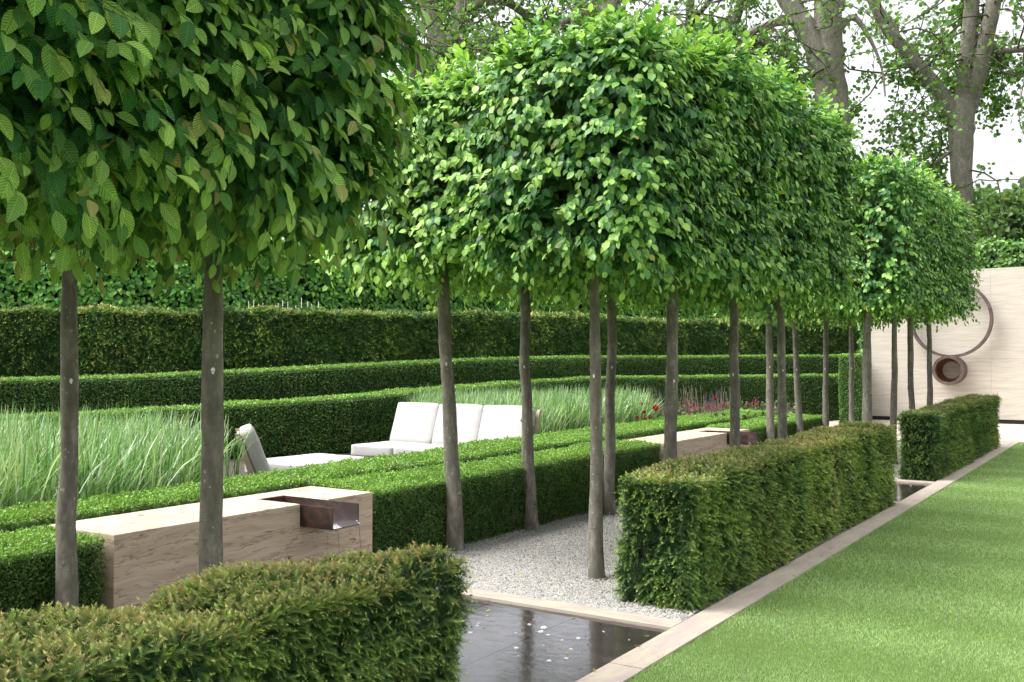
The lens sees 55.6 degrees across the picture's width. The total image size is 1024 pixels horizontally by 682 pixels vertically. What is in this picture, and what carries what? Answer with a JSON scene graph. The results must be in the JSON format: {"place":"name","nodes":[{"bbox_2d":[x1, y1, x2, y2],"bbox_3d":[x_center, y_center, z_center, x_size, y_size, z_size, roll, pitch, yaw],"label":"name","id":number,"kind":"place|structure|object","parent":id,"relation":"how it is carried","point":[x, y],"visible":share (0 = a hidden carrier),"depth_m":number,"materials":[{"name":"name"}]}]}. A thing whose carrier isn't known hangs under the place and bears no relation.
{"place":"outdoors","nodes":[
{"label":"outdoors","id":0,"kind":"place"},
{"bbox_2d":[0,399,245,507],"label":"ornamental grass","id":1,"kind":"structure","parent":0,"point":[131,455],"depth_m":8.32,"materials":[{"name":"green plant"}]},
{"bbox_2d":[49,486,372,612],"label":"fountain block","id":2,"kind":"structure","parent":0,"point":[147,552],"depth_m":6.61,"materials":[{"name":"stone"}]},
{"bbox_2d":[184,413,259,481],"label":"ornamental grass","id":3,"kind":"object","parent":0,"point":[236,471],"depth_m":10.00,"materials":[{"name":"green plant"}]},
{"bbox_2d":[223,420,832,477],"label":"planting soil","id":4,"kind":"structure","parent":0,"point":[231,461],"depth_m":16.59,"materials":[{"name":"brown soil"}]},
{"bbox_2d":[0,524,107,627],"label":"box hedge","id":5,"kind":"object","parent":4,"relation":"on","point":[27,566],"visible":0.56,"depth_m":5.50,"materials":[{"name":"green plant"}]},
{"bbox_2d":[235,424,278,474],"bbox_3d":[-2.411,1.413,10.680,1.227,0.998,0.820,0,-1,-16],"label":"lounge chair","id":6,"kind":"object","parent":4,"relation":"on","point":[254,459],"visible":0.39,"depth_m":10.19,"materials":[{"name":"white fabric"}]},
{"bbox_2d":[245,453,362,477],"bbox_3d":[-2.580,1.721,12.408,1.058,0.458,1.269,-1,-2,36],"label":"ottoman","id":7,"kind":"object","parent":4,"relation":"on","point":[294,461],"visible":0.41,"depth_m":12.21,"materials":[{"name":"white fabric"}]},
{"bbox_2d":[0,408,777,542],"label":"box hedge","id":8,"kind":"object","parent":4,"relation":"on","point":[24,515],"visible":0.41,"depth_m":8.86,"materials":[{"name":"green plant"}]},
{"bbox_2d":[1,373,839,458],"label":"box hedge","id":9,"kind":"object","parent":4,"relation":"on","point":[314,424],"visible":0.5,"depth_m":18.18,"materials":[{"name":"green plant"}]},
{"bbox_2d":[0,354,854,419],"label":"box hedge","id":10,"kind":"object","parent":4,"relation":"on","point":[276,384],"visible":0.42,"depth_m":19.45,"materials":[{"name":"green plant"}]},
{"bbox_2d":[0,237,857,322],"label":"hornbeam hedge","id":11,"kind":"object","parent":4,"relation":"on","point":[137,287],"visible":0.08,"depth_m":22.84,"materials":[{"name":"green plant"}]},
{"bbox_2d":[0,301,861,382],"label":"yew hedge","id":12,"kind":"object","parent":4,"relation":"on","point":[119,340],"visible":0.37,"depth_m":20.74,"materials":[{"name":"green plant"}]},
{"bbox_2d":[351,402,541,456],"bbox_3d":[-1.003,1.464,14.317,2.607,1.054,1.300,-1,-2,36],"label":"sofa","id":13,"kind":"object","parent":4,"relation":"on","point":[417,426],"visible":0.42,"depth_m":14.44,"materials":[{"name":"white fabric"}]},
{"bbox_2d":[389,0,516,211],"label":"plane tree","id":14,"kind":"object","parent":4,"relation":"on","point":[437,56],"visible":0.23,"depth_m":34.76,"materials":[{"name":"green plant"}]},
{"bbox_2d":[308,438,661,556],"bbox_3d":[0.094,1.545,10.221,0.887,0.729,5.546,-1,-1,33],"label":"box hedge","id":15,"kind":"object","parent":4,"relation":"on","point":[408,506],"visible":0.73,"depth_m":9.15,"materials":[{"name":"green plant"}]},
{"bbox_2d":[651,405,658,418],"bbox_3d":[2.522,1.580,17.014,0.279,0.940,0.220,-1,-1,33],"label":"peony","id":16,"kind":"object","parent":4,"relation":"on","point":[655,408],"visible":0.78,"depth_m":16.98,"materials":[{"name":"red plant"}]},
{"bbox_2d":[625,428,758,462],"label":"fountain block","id":17,"kind":"structure","parent":4,"relation":"on","point":[691,443],"depth_m":13.63,"materials":[{"name":"stone"}]},
{"bbox_2d":[633,384,795,418],"bbox_3d":[4.529,1.566,21.010,4.125,1.214,8.792,0,-1,10],"label":"border foliage","id":18,"kind":"object","parent":4,"relation":"on","point":[703,409],"visible":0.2,"depth_m":21.16,"materials":[{"name":"green plant"}]},
{"bbox_2d":[680,397,760,413],"bbox_3d":[4.122,1.284,19.082,1.605,0.361,2.072,0,-1,8],"label":"magenta flower spray","id":19,"kind":"object","parent":18,"relation":"attached to","point":[710,406],"visible":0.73,"depth_m":18.89,"materials":[{"name":"pink plant"}]},
{"bbox_2d":[704,412,829,445],"bbox_3d":[4.561,1.697,17.084,0.913,0.738,4.504,-1,-1,33],"label":"box hedge","id":20,"kind":"object","parent":4,"relation":"on","point":[757,424],"visible":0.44,"depth_m":16.63,"materials":[{"name":"green plant"}]},
{"bbox_2d":[837,353,862,423],"bbox_3d":[9.559,1.307,27.306,0.718,1.956,3.032,0,-1,21],"label":"box hedge","id":21,"kind":"object","parent":4,"relation":"on","point":[843,382],"visible":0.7,"depth_m":26.00,"materials":[{"name":"green plant"}]},
{"bbox_2d":[397,383,662,433],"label":"ornamental grass","id":22,"kind":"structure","parent":0,"point":[562,410],"depth_m":16.55,"materials":[{"name":"green plant"}]},
{"bbox_2d":[271,0,1023,239],"label":"sky","id":23,"kind":"structure","parent":0,"point":[1005,150],"materials":[{"name":"white"}]},
{"bbox_2d":[451,515,985,670],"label":"fallen leaves","id":24,"kind":"object","parent":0,"point":[574,617],"visible":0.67,"depth_m":7.45,"materials":[{"name":"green plant"}]},
{"bbox_2d":[620,443,1023,681],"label":"lawn","id":25,"kind":"structure","parent":0,"point":[945,571],"depth_m":6.48,"materials":[{"name":"green plant"}]},
{"bbox_2d":[829,420,1023,433],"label":"paving","id":26,"kind":"structure","parent":0,"point":[1011,429],"depth_m":24.89,"materials":[{"name":"stone"}]},
{"bbox_2d":[897,431,1020,444],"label":"paving","id":27,"kind":"structure","parent":0,"point":[1005,438],"depth_m":21.24,"materials":[{"name":"stone"}]},
{"label":"ground","id":28,"kind":"structure","parent":0,"visible":0},
{"bbox_2d":[0,540,480,681],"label":"yew hedge","id":29,"kind":"object","parent":28,"relation":"on","point":[351,616],"visible":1,"depth_m":3.53,"materials":[{"name":"green plant"}]},
{"bbox_2d":[388,0,631,84],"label":"plane tree","id":30,"kind":"object","parent":28,"relation":"on","point":[476,10],"visible":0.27,"depth_m":38.77,"materials":[{"name":"green plant"}]},
{"bbox_2d":[436,586,682,630],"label":"stone kerb","id":31,"kind":"structure","parent":28,"relation":"on","point":[637,620],"depth_m":6.42,"materials":[{"name":"stone"}]},
{"bbox_2d":[507,0,712,57],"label":"plane tree","id":32,"kind":"object","parent":28,"relation":"on","point":[598,5],"visible":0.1,"depth_m":36.66,"materials":[{"name":"green plant"}]},
{"bbox_2d":[415,501,886,620],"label":"gravel","id":33,"kind":"structure","parent":28,"relation":"on","point":[611,565],"depth_m":8.02,"materials":[{"name":"grey gravel"}]},
{"bbox_2d":[312,41,566,552],"bbox_3d":[-0.510,-0.297,8.523,2.160,4.329,2.054,-1,-1,33],"label":"hornbeam tree","id":34,"kind":"object","parent":33,"relation":"on","point":[433,244],"visible":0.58,"depth_m":7.94,"materials":[{"name":"green plant"}]},
{"bbox_2d":[436,80,633,531],"bbox_3d":[0.207,-0.365,9.626,2.049,4.526,2.019,-1,-1,33],"label":"hornbeam tree","id":35,"kind":"object","parent":33,"relation":"on","point":[531,521],"visible":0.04,"depth_m":9.62,"materials":[{"name":"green plant"}]},
{"bbox_2d":[496,282,658,516],"bbox_3d":[0.920,-0.398,10.691,2.098,4.628,2.064,-1,-1,33],"label":"hornbeam tree","id":36,"kind":"object","parent":33,"relation":"on","point":[609,505],"visible":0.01,"depth_m":10.52,"materials":[{"name":"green plant"}]},
{"bbox_2d":[456,0,746,580],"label":"hornbeam tree","id":37,"kind":"object","parent":33,"relation":"on","point":[618,207],"visible":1,"depth_m":7.04,"materials":[{"name":"green plant"}]},
{"bbox_2d":[605,290,749,400],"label":"hornbeam tree","id":38,"kind":"object","parent":33,"relation":"on","point":[632,303],"depth_m":12.38,"materials":[{"name":"green plant"}]},
{"bbox_2d":[566,15,794,462],"bbox_3d":[1.415,-0.444,8.582,1.942,4.627,1.934,-1,-1,33],"label":"hornbeam tree","id":39,"kind":"object","parent":33,"relation":"on","point":[747,255],"visible":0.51,"depth_m":8.32,"materials":[{"name":"green plant"}]},
{"bbox_2d":[646,55,842,448],"bbox_3d":[2.258,-0.435,9.909,1.980,4.666,1.990,-1,-1,33],"label":"hornbeam tree","id":40,"kind":"object","parent":33,"relation":"on","point":[797,152],"visible":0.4,"depth_m":9.57,"materials":[{"name":"green plant"}]},
{"bbox_2d":[695,86,875,439],"bbox_3d":[3.069,-0.451,11.140,1.951,4.748,1.948,-1,-1,33],"label":"hornbeam tree","id":41,"kind":"object","parent":33,"relation":"on","point":[835,282],"visible":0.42,"depth_m":10.88,"materials":[{"name":"green plant"}]},
{"bbox_2d":[626,0,807,86],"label":"plane tree","id":42,"kind":"object","parent":28,"relation":"on","point":[691,5],"visible":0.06,"depth_m":40.82,"materials":[{"name":"green plant"}]},
{"bbox_2d":[611,421,900,612],"bbox_3d":[2.579,1.393,8.999,0.774,1.065,6.037,-1,-1,33],"label":"yew hedge","id":43,"kind":"object","parent":28,"relation":"on","point":[705,528],"visible":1,"depth_m":7.21,"materials":[{"name":"green plant"}]},
{"bbox_2d":[630,0,922,321],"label":"plane tree","id":44,"kind":"object","parent":28,"relation":"on","point":[819,35],"visible":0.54,"depth_m":35.58,"materials":[{"name":"green plant"}]},
{"bbox_2d":[576,442,1018,681],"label":"stone kerb","id":45,"kind":"structure","parent":28,"relation":"on","point":[635,661],"depth_m":6.79,"materials":[{"name":"stone"}]},
{"bbox_2d":[655,0,960,147],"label":"plane tree","id":46,"kind":"object","parent":28,"relation":"on","point":[737,19],"visible":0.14,"depth_m":39.78,"materials":[{"name":"green plant"}]},
{"bbox_2d":[770,0,1023,250],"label":"plane tree","id":47,"kind":"object","parent":28,"relation":"on","point":[981,55],"visible":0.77,"depth_m":36.76,"materials":[{"name":"green plant"}]},
{"bbox_2d":[894,479,933,483],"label":"stone kerb","id":48,"kind":"structure","parent":28,"relation":"on","point":[914,481],"depth_m":13.31,"materials":[{"name":"stone"}]},
{"bbox_2d":[856,235,1023,353],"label":"boundary hedge","id":49,"kind":"object","parent":28,"relation":"on","point":[1010,253],"visible":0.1,"depth_m":27.64,"materials":[{"name":"green plant"}]},
{"bbox_2d":[891,442,999,481],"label":"gravel","id":50,"kind":"structure","parent":28,"relation":"on","point":[897,467],"depth_m":15.32,"materials":[{"name":"grey gravel"}]},
{"bbox_2d":[704,291,823,440],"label":"hornbeam tree","id":51,"kind":"object","parent":50,"relation":"on","point":[770,426],"visible":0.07,"depth_m":15.54,"materials":[{"name":"green plant"}]},
{"bbox_2d":[744,258,849,433],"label":"hornbeam tree","id":52,"kind":"object","parent":50,"relation":"on","point":[797,394],"visible":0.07,"depth_m":16.92,"materials":[{"name":"green plant"}]},
{"bbox_2d":[772,310,863,427],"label":"hornbeam tree","id":53,"kind":"object","parent":50,"relation":"on","point":[825,416],"visible":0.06,"depth_m":18.19,"materials":[{"name":"green plant"}]},
{"bbox_2d":[809,310,891,422],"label":"hornbeam tree","id":54,"kind":"object","parent":50,"relation":"on","point":[851,382],"visible":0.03,"depth_m":19.76,"materials":[{"name":"green plant"}]},
{"bbox_2d":[799,148,942,422],"bbox_3d":[5.303,-0.436,14.487,2.023,4.868,2.149,-1,-1,33],"label":"hornbeam tree","id":55,"kind":"object","parent":50,"relation":"on","point":[897,232],"visible":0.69,"depth_m":13.94,"materials":[{"name":"green plant"}]},
{"bbox_2d":[835,160,959,463],"bbox_3d":[6.277,-0.429,15.981,1.921,4.915,2.048,-1,-1,33],"label":"hornbeam tree","id":56,"kind":"object","parent":50,"relation":"on","point":[931,304],"visible":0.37,"depth_m":15.67,"materials":[{"name":"green plant"}]},
{"bbox_2d":[862,177,972,410],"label":"hornbeam tree","id":57,"kind":"object","parent":50,"relation":"on","point":[951,230],"visible":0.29,"depth_m":16.97,"materials":[{"name":"green plant"}]},
{"bbox_2d":[887,193,985,405],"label":"hornbeam tree","id":58,"kind":"object","parent":50,"relation":"on","point":[967,271],"visible":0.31,"depth_m":18.40,"materials":[{"name":"green plant"}]},
{"bbox_2d":[871,267,1023,423],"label":"travertine wall","id":59,"kind":"structure","parent":28,"relation":"on","point":[994,362],"depth_m":26.55,"materials":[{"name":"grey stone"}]},
{"bbox_2d":[912,283,993,384],"bbox_3d":[12.022,-0.220,26.622,2.090,2.835,0.619,-1,-1,33],"label":"wall sculpture","id":60,"kind":"object","parent":59,"relation":"attached to","point":[937,368],"depth_m":26.44,"materials":[{"name":"metal"}]},
{"bbox_2d":[896,393,1001,481],"bbox_3d":[7.436,1.522,16.263,0.710,1.162,6.567,-1,-1,33],"label":"yew hedge","id":61,"kind":"object","parent":28,"relation":"on","point":[941,440],"visible":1,"depth_m":14.19,"materials":[{"name":"green plant"}]},
{"bbox_2d":[973,183,1023,251],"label":"distant tree","id":62,"kind":"object","parent":28,"relation":"on","point":[1014,221],"visible":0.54,"depth_m":60.29,"materials":[{"name":"green plant"}]},
{"bbox_2d":[979,176,1023,202],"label":"distant tree","id":63,"kind":"object","parent":28,"relation":"on","point":[1022,178],"depth_m":69.90,"materials":[{"name":"green plant"}]},
{"bbox_2d":[1010,434,1023,441],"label":"stone kerb","id":64,"kind":"structure","parent":28,"relation":"on","point":[1019,438],"depth_m":20.83,"materials":[{"name":"stone"}]},
{"label":"pool floor","id":65,"kind":"structure","parent":28,"relation":"on","visible":0},
{"bbox_2d":[424,595,664,681],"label":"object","id":66,"kind":"structure","parent":65,"relation":"on","point":[490,652],"depth_m":5.72,"materials":[{"name":"liquid"}]},
{"label":"pool floor","id":67,"kind":"structure","parent":28,"relation":"on","visible":0},
{"bbox_2d":[896,484,922,501],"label":"paving slab","id":68,"kind":"structure","parent":67,"relation":"on","point":[903,493],"depth_m":12.35,"materials":[{"name":"stone"}]},
{"bbox_2d":[892,482,929,501],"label":"water","id":69,"kind":"structure","parent":68,"relation":"on","point":[915,487],"depth_m":12.73,"materials":[{"name":"grey liquid"}]},
{"label":"gravel","id":70,"kind":"structure","parent":0,"visible":0},
{"bbox_2d":[0,224,192,624],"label":"hornbeam tree","id":71,"kind":"object","parent":70,"relation":"on","point":[66,583],"visible":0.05,"depth_m":5.45,"materials":[{"name":"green plant"}]},
{"bbox_2d":[0,0,226,284],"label":"hornbeam tree","id":72,"kind":"object","parent":70,"relation":"on","point":[54,54],"visible":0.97,"depth_m":3.04,"materials":[{"name":"green plant"}]},
{"bbox_2d":[0,0,446,575],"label":"hornbeam tree","id":73,"kind":"object","parent":70,"relation":"on","point":[282,108],"visible":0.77,"depth_m":3.88,"materials":[{"name":"green plant"}]}
]}

